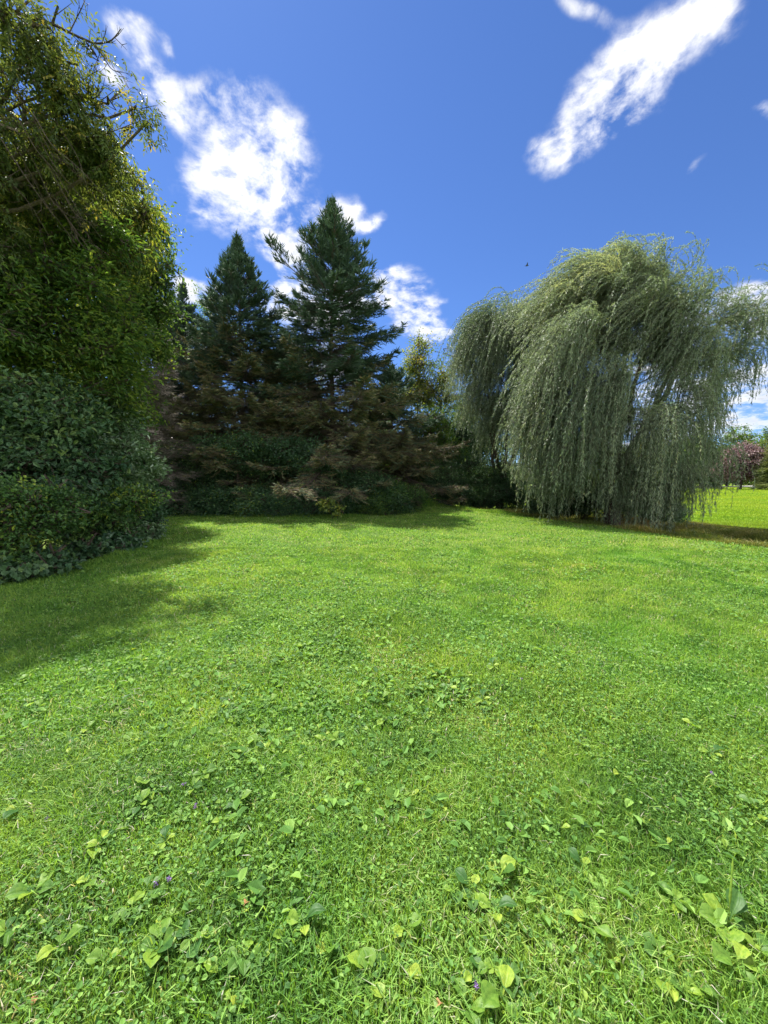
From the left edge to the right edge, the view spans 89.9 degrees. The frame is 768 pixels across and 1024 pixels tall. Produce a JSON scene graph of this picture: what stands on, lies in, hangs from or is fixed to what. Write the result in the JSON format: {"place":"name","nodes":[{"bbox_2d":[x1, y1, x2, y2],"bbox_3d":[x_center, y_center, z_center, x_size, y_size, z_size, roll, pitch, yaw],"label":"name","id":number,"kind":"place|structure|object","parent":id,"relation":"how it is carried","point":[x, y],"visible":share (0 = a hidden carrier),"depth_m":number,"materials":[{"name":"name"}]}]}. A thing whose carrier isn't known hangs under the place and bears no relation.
{"place":"outdoors","nodes":[
{"label":"outdoors","id":0,"kind":"place"},
{"bbox_2d":[0,483,767,1023],"bbox_3d":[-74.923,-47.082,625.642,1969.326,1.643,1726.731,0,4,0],"label":"ground","id":1,"kind":"structure","parent":0,"point":[450,721],"depth_m":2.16,"materials":[{"name":"green plant"}]},
{"bbox_2d":[0,916,26,946],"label":"lawn weed","id":2,"kind":"object","parent":1,"relation":"on","point":[6,939],"visible":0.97,"depth_m":1.31,"materials":[{"name":"green plant"}]},
{"bbox_2d":[5,870,53,916],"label":"plantain weed","id":3,"kind":"object","parent":1,"relation":"on","point":[18,890],"visible":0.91,"depth_m":1.42,"materials":[{"name":"green plant"}]},
{"bbox_2d":[0,551,81,586],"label":"understory plant","id":4,"kind":"object","parent":1,"relation":"on","point":[28,567],"visible":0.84,"depth_m":5.99,"materials":[{"name":"green plant"}]},
{"bbox_2d":[0,467,98,566],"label":"shrub","id":5,"kind":"object","parent":1,"relation":"on","point":[31,514],"visible":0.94,"depth_m":6.41,"materials":[{"name":"green plant"}]},
{"bbox_2d":[18,542,86,571],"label":"understory plant","id":6,"kind":"object","parent":1,"relation":"on","point":[59,554],"visible":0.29,"depth_m":6.50,"materials":[{"name":"green plant"}]},
{"bbox_2d":[36,924,83,961],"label":"lawn weed","id":7,"kind":"object","parent":1,"relation":"on","point":[46,950],"visible":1,"depth_m":1.25,"materials":[{"name":"green plant"}]},
{"bbox_2d":[0,365,156,538],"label":"shrub","id":8,"kind":"object","parent":1,"relation":"on","point":[50,432],"visible":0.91,"depth_m":8.04,"materials":[{"name":"green plant"}]},
{"bbox_2d":[0,0,169,299],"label":"ash tree","id":9,"kind":"object","parent":1,"relation":"on","point":[22,168],"visible":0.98,"depth_m":7.45,"materials":[{"name":"green plant"}]},
{"bbox_2d":[53,533,116,560],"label":"understory plant","id":10,"kind":"object","parent":1,"relation":"on","point":[90,548],"visible":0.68,"depth_m":7.57,"materials":[{"name":"green plant"}]},
{"bbox_2d":[0,189,176,439],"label":"boxelder tree","id":11,"kind":"object","parent":1,"relation":"on","point":[31,322],"visible":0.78,"depth_m":8.93,"materials":[{"name":"green plant"}]},
{"bbox_2d":[0,93,192,324],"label":"maple tree","id":12,"kind":"object","parent":1,"relation":"on","point":[141,218],"visible":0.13,"depth_m":11.12,"materials":[{"name":"green plant"}]},
{"bbox_2d":[83,836,111,858],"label":"plantain weed","id":13,"kind":"object","parent":1,"relation":"on","point":[92,842],"visible":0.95,"depth_m":1.59,"materials":[{"name":"green plant"}]},
{"bbox_2d":[85,947,120,980],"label":"lawn weed","id":14,"kind":"object","parent":1,"relation":"on","point":[94,955],"visible":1,"depth_m":1.22,"materials":[{"name":"green plant"}]},
{"bbox_2d":[45,473,176,546],"bbox_3d":[-6.618,0.038,8.929,2.327,2.038,2.769,1,5,18],"label":"shrub","id":15,"kind":"object","parent":1,"relation":"on","point":[116,520],"visible":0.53,"depth_m":8.80,"materials":[{"name":"green plant"}]},
{"bbox_2d":[85,526,149,551],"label":"understory plant","id":16,"kind":"object","parent":1,"relation":"on","point":[120,540],"visible":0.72,"depth_m":8.47,"materials":[{"name":"green plant"}]},
{"bbox_2d":[46,187,200,435],"bbox_3d":[-9.663,-5.597,14.393,4.948,12.104,5.189,0,4,0],"label":"elm tree","id":17,"kind":"object","parent":1,"relation":"on","point":[164,354],"visible":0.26,"depth_m":14.30,"materials":[{"name":"green plant"}]},
{"bbox_2d":[110,896,141,925],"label":"lawn weed","id":18,"kind":"object","parent":1,"relation":"on","point":[122,910],"visible":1,"depth_m":1.35,"materials":[{"name":"green plant"}]},
{"bbox_2d":[87,402,172,509],"bbox_3d":[-7.043,-1.075,10.177,2.744,3.702,2.511,-3,6,-36],"label":"shrub","id":19,"kind":"object","parent":1,"relation":"on","point":[135,446],"visible":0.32,"depth_m":10.19,"materials":[{"name":"green plant"}]},
{"bbox_2d":[94,474,176,535],"bbox_3d":[-7.054,-0.218,10.634,1.788,2.482,2.668,0,4,0],"label":"shrub","id":20,"kind":"object","parent":1,"relation":"on","point":[159,512],"visible":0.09,"depth_m":11.13,"materials":[{"name":"green plant"}]},
{"bbox_2d":[124,788,149,817],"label":"lawn weed","id":21,"kind":"object","parent":1,"relation":"on","point":[144,794],"visible":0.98,"depth_m":1.81,"materials":[{"name":"green plant"}]},
{"bbox_2d":[127,520,166,540],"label":"understory plant","id":22,"kind":"object","parent":1,"relation":"on","point":[154,531],"visible":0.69,"depth_m":10.11,"materials":[{"name":"green plant"}]},
{"bbox_2d":[134,874,166,901],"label":"lawn weed","id":23,"kind":"object","parent":1,"relation":"on","point":[140,894],"visible":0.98,"depth_m":1.42,"materials":[{"name":"green plant"}]},
{"bbox_2d":[100,317,205,513],"bbox_3d":[-10.965,-5.502,17.078,6.570,11.880,6.384,0,4,0],"label":"spruce tree","id":24,"kind":"object","parent":1,"relation":"on","point":[170,416],"visible":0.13,"depth_m":17.05,"materials":[{"name":"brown plant"}]},
{"bbox_2d":[144,797,168,820],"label":"plantain weed","id":25,"kind":"object","parent":1,"relation":"on","point":[149,814],"visible":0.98,"depth_m":1.77,"materials":[{"name":"green plant"}]},
{"bbox_2d":[140,917,183,967],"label":"plantain weed","id":26,"kind":"object","parent":1,"relation":"on","point":[150,958],"visible":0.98,"depth_m":1.25,"materials":[{"name":"green plant"}]},
{"bbox_2d":[154,825,174,852],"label":"lawn weed","id":27,"kind":"object","parent":1,"relation":"on","point":[160,840],"visible":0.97,"depth_m":1.62,"materials":[{"name":"green plant"}]},
{"bbox_2d":[144,292,206,485],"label":"spruce tree","id":28,"kind":"object","parent":1,"relation":"on","point":[171,380],"visible":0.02,"depth_m":23.78,"materials":[{"name":"green plant"}]},
{"bbox_2d":[147,435,216,515],"bbox_3d":[-9.949,-1.522,17.994,4.705,4.161,2.967,0,4,0],"label":"shrub","id":29,"kind":"object","parent":1,"relation":"on","point":[190,510],"visible":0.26,"depth_m":17.57,"materials":[{"name":"green plant"}]},
{"bbox_2d":[137,280,253,488],"bbox_3d":[-11.087,-6.644,22.559,8.119,13.568,6.740,0,4,0],"label":"spruce tree","id":30,"kind":"object","parent":1,"relation":"on","point":[189,310],"visible":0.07,"depth_m":21.70,"materials":[{"name":"green plant"}]},
{"bbox_2d":[176,919,214,952],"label":"lawn weed","id":31,"kind":"object","parent":1,"relation":"on","point":[186,931],"visible":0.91,"depth_m":1.28,"materials":[{"name":"green plant"}]},
{"bbox_2d":[183,938,217,973],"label":"lawn weed","id":32,"kind":"object","parent":1,"relation":"on","point":[207,964],"visible":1,"depth_m":1.20,"materials":[{"name":"green plant"}]},
{"bbox_2d":[159,452,247,515],"bbox_3d":[-8.405,-1.292,18.207,4.870,3.490,2.908,0,4,0],"label":"shrub","id":33,"kind":"object","parent":1,"relation":"on","point":[223,475],"visible":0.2,"depth_m":17.84,"materials":[{"name":"green plant"}]},
{"bbox_2d":[191,763,216,785],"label":"lawn weed","id":34,"kind":"object","parent":1,"relation":"on","point":[211,767],"visible":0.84,"depth_m":1.96,"materials":[{"name":"green plant"}]},
{"bbox_2d":[188,285,249,427],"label":"background tree","id":35,"kind":"object","parent":1,"relation":"on","point":[202,307],"visible":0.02,"depth_m":29.29,"materials":[{"name":"green plant"}]},
{"bbox_2d":[216,988,243,1023],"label":"lawn weed","id":36,"kind":"object","parent":1,"relation":"on","point":[227,995],"visible":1,"depth_m":1.10,"materials":[{"name":"green plant"}]},
{"bbox_2d":[219,940,252,975],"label":"lawn weed","id":37,"kind":"object","parent":1,"relation":"on","point":[232,962],"visible":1,"depth_m":1.19,"materials":[{"name":"green plant"}]},
{"bbox_2d":[181,428,293,517],"bbox_3d":[-6.740,-1.711,17.765,5.805,4.281,3.097,0,4,0],"label":"shrub","id":38,"kind":"object","parent":1,"relation":"on","point":[248,448],"visible":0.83,"depth_m":17.22,"materials":[{"name":"green plant"}]},
{"bbox_2d":[226,995,250,1023],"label":"plantain weed","id":39,"kind":"object","parent":1,"relation":"on","point":[233,1000],"visible":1,"depth_m":1.09,"materials":[{"name":"green plant"}]},
{"bbox_2d":[151,228,326,489],"bbox_3d":[-7.625,-7.226,20.295,9.712,14.410,9.544,0,4,0],"label":"spruce tree","id":40,"kind":"object","parent":1,"relation":"on","point":[212,367],"visible":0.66,"depth_m":18.43,"materials":[{"name":"green plant"}]},
{"bbox_2d":[237,885,265,913],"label":"plantain weed","id":41,"kind":"object","parent":1,"relation":"on","point":[259,901],"visible":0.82,"depth_m":1.38,"materials":[{"name":"green plant"}]},
{"bbox_2d":[245,733,265,756],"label":"lawn weed","id":42,"kind":"object","parent":1,"relation":"on","point":[254,736],"visible":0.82,"depth_m":2.17,"materials":[{"name":"green plant"}]},
{"bbox_2d":[250,946,269,979],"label":"lawn weed","id":43,"kind":"object","parent":1,"relation":"on","point":[254,958],"visible":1,"depth_m":1.20,"materials":[{"name":"green plant"}]},
{"bbox_2d":[222,434,310,511],"bbox_3d":[-5.142,-1.672,18.175,5.354,4.282,2.949,0,4,0],"label":"shrub","id":44,"kind":"object","parent":1,"relation":"on","point":[268,463],"visible":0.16,"depth_m":17.88,"materials":[{"name":"green plant"}]},
{"bbox_2d":[262,504,298,516],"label":"understory plant","id":45,"kind":"object","parent":1,"relation":"on","point":[275,512],"visible":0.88,"depth_m":17.02,"materials":[{"name":"green plant"}]},
{"bbox_2d":[273,917,300,951],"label":"plantain weed","id":46,"kind":"object","parent":1,"relation":"on","point":[279,931],"visible":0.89,"depth_m":1.27,"materials":[{"name":"green plant"}]},
{"bbox_2d":[237,330,341,491],"bbox_3d":[-5.997,-5.253,23.223,9.175,11.549,9.386,0,4,0],"label":"spruce tree","id":47,"kind":"object","parent":1,"relation":"on","point":[297,384],"visible":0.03,"depth_m":21.74,"materials":[{"name":"green plant"}]},
{"bbox_2d":[285,903,324,942],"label":"lawn weed","id":48,"kind":"object","parent":1,"relation":"on","point":[317,908],"visible":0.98,"depth_m":1.31,"materials":[{"name":"green plant"}]},
{"bbox_2d":[256,430,361,516],"bbox_3d":[-3.437,-1.568,17.729,4.963,4.272,3.074,0,4,0],"label":"shrub","id":49,"kind":"object","parent":1,"relation":"on","point":[294,451],"visible":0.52,"depth_m":17.17,"materials":[{"name":"green plant"}]},
{"bbox_2d":[220,194,430,505],"bbox_3d":[-2.973,-7.713,18.763,10.273,15.825,12.403,1,5,15],"label":"spruce tree","id":50,"kind":"object","parent":1,"relation":"on","point":[355,370],"visible":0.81,"depth_m":17.89,"materials":[{"name":"green plant"}]},
{"bbox_2d":[316,931,339,953],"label":"plantain weed","id":51,"kind":"object","parent":1,"relation":"on","point":[328,950],"visible":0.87,"depth_m":1.24,"materials":[{"name":"green plant"}]},
{"bbox_2d":[315,496,345,518],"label":"yellow leaved plant","id":52,"kind":"object","parent":1,"relation":"on","point":[325,502],"visible":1,"depth_m":15.79,"materials":[{"name":"green plant"}]},
{"bbox_2d":[328,731,348,748],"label":"lawn weed","id":53,"kind":"object","parent":1,"relation":"on","point":[331,736],"visible":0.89,"depth_m":2.23,"materials":[{"name":"green plant"}]},
{"bbox_2d":[197,406,536,507],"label":"undergrowth","id":54,"kind":"object","parent":1,"relation":"on","point":[465,435],"depth_m":27.93,"materials":[{"name":"green plant"}]},
{"bbox_2d":[351,947,384,1014],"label":"lawn weed","id":55,"kind":"object","parent":1,"relation":"on","point":[364,953],"visible":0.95,"depth_m":1.16,"materials":[{"name":"green plant"}]},
{"bbox_2d":[347,950,388,1007],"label":"plantain weed","id":56,"kind":"object","parent":1,"relation":"on","point":[355,960],"visible":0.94,"depth_m":1.18,"materials":[{"name":"green plant"}]},
{"bbox_2d":[323,464,419,515],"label":"shrub","id":57,"kind":"object","parent":1,"relation":"on","point":[366,481],"visible":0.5,"depth_m":17.43,"materials":[{"name":"green plant"}]},
{"bbox_2d":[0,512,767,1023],"bbox_3d":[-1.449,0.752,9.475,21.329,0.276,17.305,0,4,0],"label":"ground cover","id":58,"kind":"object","parent":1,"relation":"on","point":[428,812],"visible":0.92,"depth_m":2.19,"materials":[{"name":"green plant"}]},
{"bbox_2d":[351,476,435,515],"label":"shrub","id":59,"kind":"object","parent":1,"relation":"on","point":[413,494],"visible":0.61,"depth_m":17.56,"materials":[{"name":"green plant"}]},
{"bbox_2d":[384,786,405,818],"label":"plantain weed","id":60,"kind":"object","parent":1,"relation":"on","point":[389,791],"visible":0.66,"depth_m":1.80,"materials":[{"name":"green plant"}]},
{"bbox_2d":[322,359,471,507],"bbox_3d":[0.548,-4.302,22.251,8.814,8.529,9.882,0,4,0],"label":"spruce tree","id":61,"kind":"object","parent":1,"relation":"on","point":[406,438],"visible":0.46,"depth_m":20.52,"materials":[{"name":"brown plant"}]},
{"bbox_2d":[390,912,421,937],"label":"lawn weed","id":62,"kind":"object","parent":1,"relation":"on","point":[416,922],"visible":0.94,"depth_m":1.29,"materials":[{"name":"green plant"}]},
{"bbox_2d":[379,327,457,487],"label":"background tree","id":63,"kind":"object","parent":1,"relation":"on","point":[415,366],"visible":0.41,"depth_m":25.21,"materials":[{"name":"green plant"}]},
{"bbox_2d":[406,963,440,1023],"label":"lawn weed","id":64,"kind":"object","parent":1,"relation":"on","point":[412,968],"visible":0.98,"depth_m":1.14,"materials":[{"name":"green plant"}]},
{"bbox_2d":[383,403,474,485],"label":"background tree","id":65,"kind":"object","parent":1,"relation":"on","point":[441,426],"visible":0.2,"depth_m":24.26,"materials":[{"name":"green plant"}]},
{"bbox_2d":[404,342,465,453],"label":"background tree","id":66,"kind":"object","parent":1,"relation":"on","point":[448,407],"visible":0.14,"depth_m":26.27,"materials":[{"name":"green plant"}]},
{"bbox_2d":[406,453,480,506],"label":"shrub","id":67,"kind":"object","parent":1,"relation":"on","point":[452,477],"visible":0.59,"depth_m":21.01,"materials":[{"name":"green plant"}]},
{"bbox_2d":[444,883,474,903],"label":"lawn weed","id":68,"kind":"object","parent":1,"relation":"on","point":[453,894],"visible":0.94,"depth_m":1.40,"materials":[{"name":"green plant"}]},
{"bbox_2d":[434,450,494,507],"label":"shrub","id":69,"kind":"object","parent":1,"relation":"on","point":[469,463],"visible":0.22,"depth_m":22.74,"materials":[{"name":"green plant"}]},
{"bbox_2d":[454,978,487,1023],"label":"plantain weed","id":70,"kind":"object","parent":1,"relation":"on","point":[478,1007],"visible":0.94,"depth_m":1.09,"materials":[{"name":"green plant"}]},
{"bbox_2d":[455,867,486,907],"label":"lawn weed","id":71,"kind":"object","parent":1,"relation":"on","point":[460,872],"visible":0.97,"depth_m":1.44,"materials":[{"name":"green plant"}]},
{"bbox_2d":[460,961,487,981],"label":"lawn weed","id":72,"kind":"object","parent":1,"relation":"on","point":[482,965],"visible":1,"depth_m":1.17,"materials":[{"name":"green plant"}]},
{"bbox_2d":[460,955,494,983],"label":"lawn weed","id":73,"kind":"object","parent":1,"relation":"on","point":[477,959],"visible":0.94,"depth_m":1.18,"materials":[{"name":"green plant"}]},
{"bbox_2d":[436,285,549,509],"bbox_3d":[6.712,-5.913,21.107,7.981,12.785,6.382,0,4,0],"label":"willow tree","id":74,"kind":"object","parent":1,"relation":"on","point":[481,358],"visible":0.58,"depth_m":19.87,"materials":[{"name":"green plant"}]},
{"bbox_2d":[478,892,517,925],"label":"lawn weed","id":75,"kind":"object","parent":1,"relation":"on","point":[507,900],"visible":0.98,"depth_m":1.35,"materials":[{"name":"green plant"}]},
{"bbox_2d":[467,454,529,509],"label":"shrub","id":76,"kind":"object","parent":1,"relation":"on","point":[492,488],"visible":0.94,"depth_m":21.35,"materials":[{"name":"green plant"}]},
{"bbox_2d":[483,854,515,884],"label":"plantain weed","id":77,"kind":"object","parent":1,"relation":"on","point":[508,867],"visible":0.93,"depth_m":1.49,"materials":[{"name":"green plant"}]},
{"bbox_2d":[484,951,518,998],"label":"plantain weed","id":78,"kind":"object","parent":1,"relation":"on","point":[509,990],"visible":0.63,"depth_m":1.15,"materials":[{"name":"green plant"}]},
{"bbox_2d":[481,965,522,1022],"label":"lawn weed","id":79,"kind":"object","parent":1,"relation":"on","point":[489,992],"visible":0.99,"depth_m":1.11,"materials":[{"name":"green plant"}]},
{"bbox_2d":[494,962,524,1004],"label":"lawn weed","id":80,"kind":"object","parent":1,"relation":"on","point":[514,968],"visible":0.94,"depth_m":1.16,"materials":[{"name":"green plant"}]},
{"bbox_2d":[516,477,586,518],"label":"shrub","id":81,"kind":"object","parent":1,"relation":"on","point":[533,509],"visible":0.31,"depth_m":19.17,"materials":[{"name":"green plant"}]},
{"bbox_2d":[568,847,594,882],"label":"lawn weed","id":82,"kind":"object","parent":1,"relation":"on","point":[573,852],"visible":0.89,"depth_m":1.52,"materials":[{"name":"green plant"}]},
{"bbox_2d":[567,479,603,519],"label":"shrub","id":83,"kind":"object","parent":1,"relation":"on","point":[583,514],"visible":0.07,"depth_m":20.06,"materials":[{"name":"green plant"}]},
{"bbox_2d":[572,908,613,937],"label":"lawn weed","id":84,"kind":"object","parent":1,"relation":"on","point":[604,929],"visible":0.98,"depth_m":1.30,"materials":[{"name":"green plant"}]},
{"bbox_2d":[575,481,649,516],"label":"shrub","id":85,"kind":"object","parent":1,"relation":"on","point":[591,508],"visible":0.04,"depth_m":19.61,"materials":[{"name":"green plant"}]},
{"bbox_2d":[605,934,643,981],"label":"plantain weed","id":86,"kind":"object","parent":1,"relation":"on","point":[614,955],"visible":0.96,"depth_m":1.25,"materials":[{"name":"green plant"}]},
{"bbox_2d":[490,230,767,533],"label":"willow tree","id":87,"kind":"object","parent":1,"relation":"on","point":[588,304],"visible":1,"depth_m":14.52,"materials":[{"name":"green plant"}]},
{"bbox_2d":[642,931,675,962],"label":"lawn weed","id":88,"kind":"object","parent":1,"relation":"on","point":[651,940],"visible":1,"depth_m":1.25,"materials":[{"name":"green plant"}]},
{"bbox_2d":[638,503,694,522],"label":"shrub","id":89,"kind":"object","parent":1,"relation":"on","point":[679,520],"visible":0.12,"depth_m":17.63,"materials":[{"name":"green plant"}]},
{"bbox_2d":[650,965,685,1008],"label":"plantain weed","id":90,"kind":"object","parent":1,"relation":"on","point":[659,984],"visible":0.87,"depth_m":1.16,"materials":[{"name":"green plant"}]},
{"bbox_2d":[657,881,696,914],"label":"lawn weed","id":91,"kind":"object","parent":1,"relation":"on","point":[663,885],"visible":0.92,"depth_m":1.41,"materials":[{"name":"green plant"}]},
{"bbox_2d":[665,968,707,1005],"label":"lawn weed","id":92,"kind":"object","parent":1,"relation":"on","point":[675,995],"visible":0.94,"depth_m":1.14,"materials":[{"name":"green plant"}]},
{"bbox_2d":[670,977,703,994],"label":"lawn weed","id":93,"kind":"object","parent":1,"relation":"on","point":[673,981],"visible":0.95,"depth_m":1.14,"materials":[{"name":"green plant"}]},
{"bbox_2d":[682,970,719,1000],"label":"lawn weed","id":94,"kind":"object","parent":1,"relation":"on","point":[707,990],"visible":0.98,"depth_m":1.15,"materials":[{"name":"green plant"}]},
{"bbox_2d":[707,464,739,488],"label":"park tree","id":95,"kind":"object","parent":1,"relation":"on","point":[727,474],"visible":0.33,"depth_m":84.25,"materials":[{"name":"green plant"}]},
{"bbox_2d":[699,858,751,945],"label":"plantain weed","id":96,"kind":"object","parent":1,"relation":"on","point":[736,902],"visible":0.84,"depth_m":1.34,"materials":[{"name":"green plant"}]},
{"bbox_2d":[711,940,759,990],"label":"lawn weed","id":97,"kind":"object","parent":1,"relation":"on","point":[720,953],"visible":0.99,"depth_m":1.22,"materials":[{"name":"green plant"}]},
{"bbox_2d":[713,439,766,488],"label":"park tree","id":98,"kind":"object","parent":1,"relation":"on","point":[753,452],"visible":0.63,"depth_m":81.43,"materials":[{"name":"pink plant"}]},
{"bbox_2d":[717,423,763,484],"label":"park tree","id":99,"kind":"object","parent":1,"relation":"on","point":[742,436],"visible":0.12,"depth_m":106.02,"materials":[{"name":"green plant"}]},
{"bbox_2d":[744,434,767,489],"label":"conifer tree","id":100,"kind":"object","parent":1,"relation":"on","point":[762,480],"visible":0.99,"depth_m":78.70,"materials":[{"name":"green plant"}]},
{"bbox_2d":[745,932,767,955],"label":"lawn weed","id":101,"kind":"object","parent":1,"relation":"on","point":[749,939],"visible":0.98,"depth_m":1.27,"materials":[{"name":"green plant"}]},
{"bbox_2d":[0,0,767,464],"label":"sky","id":102,"kind":"structure","parent":0,"point":[471,143],"materials":[{"name":"blue"}]},
{"bbox_2d":[470,505,767,547],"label":"rough grass","id":103,"kind":"structure","parent":0,"point":[747,536],"depth_m":14.41,"materials":[{"name":"green plant"}]},
{"bbox_2d":[508,486,767,528],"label":"lawn grass","id":104,"kind":"structure","parent":0,"point":[744,495],"depth_m":28.45,"materials":[{"name":"green plant"}]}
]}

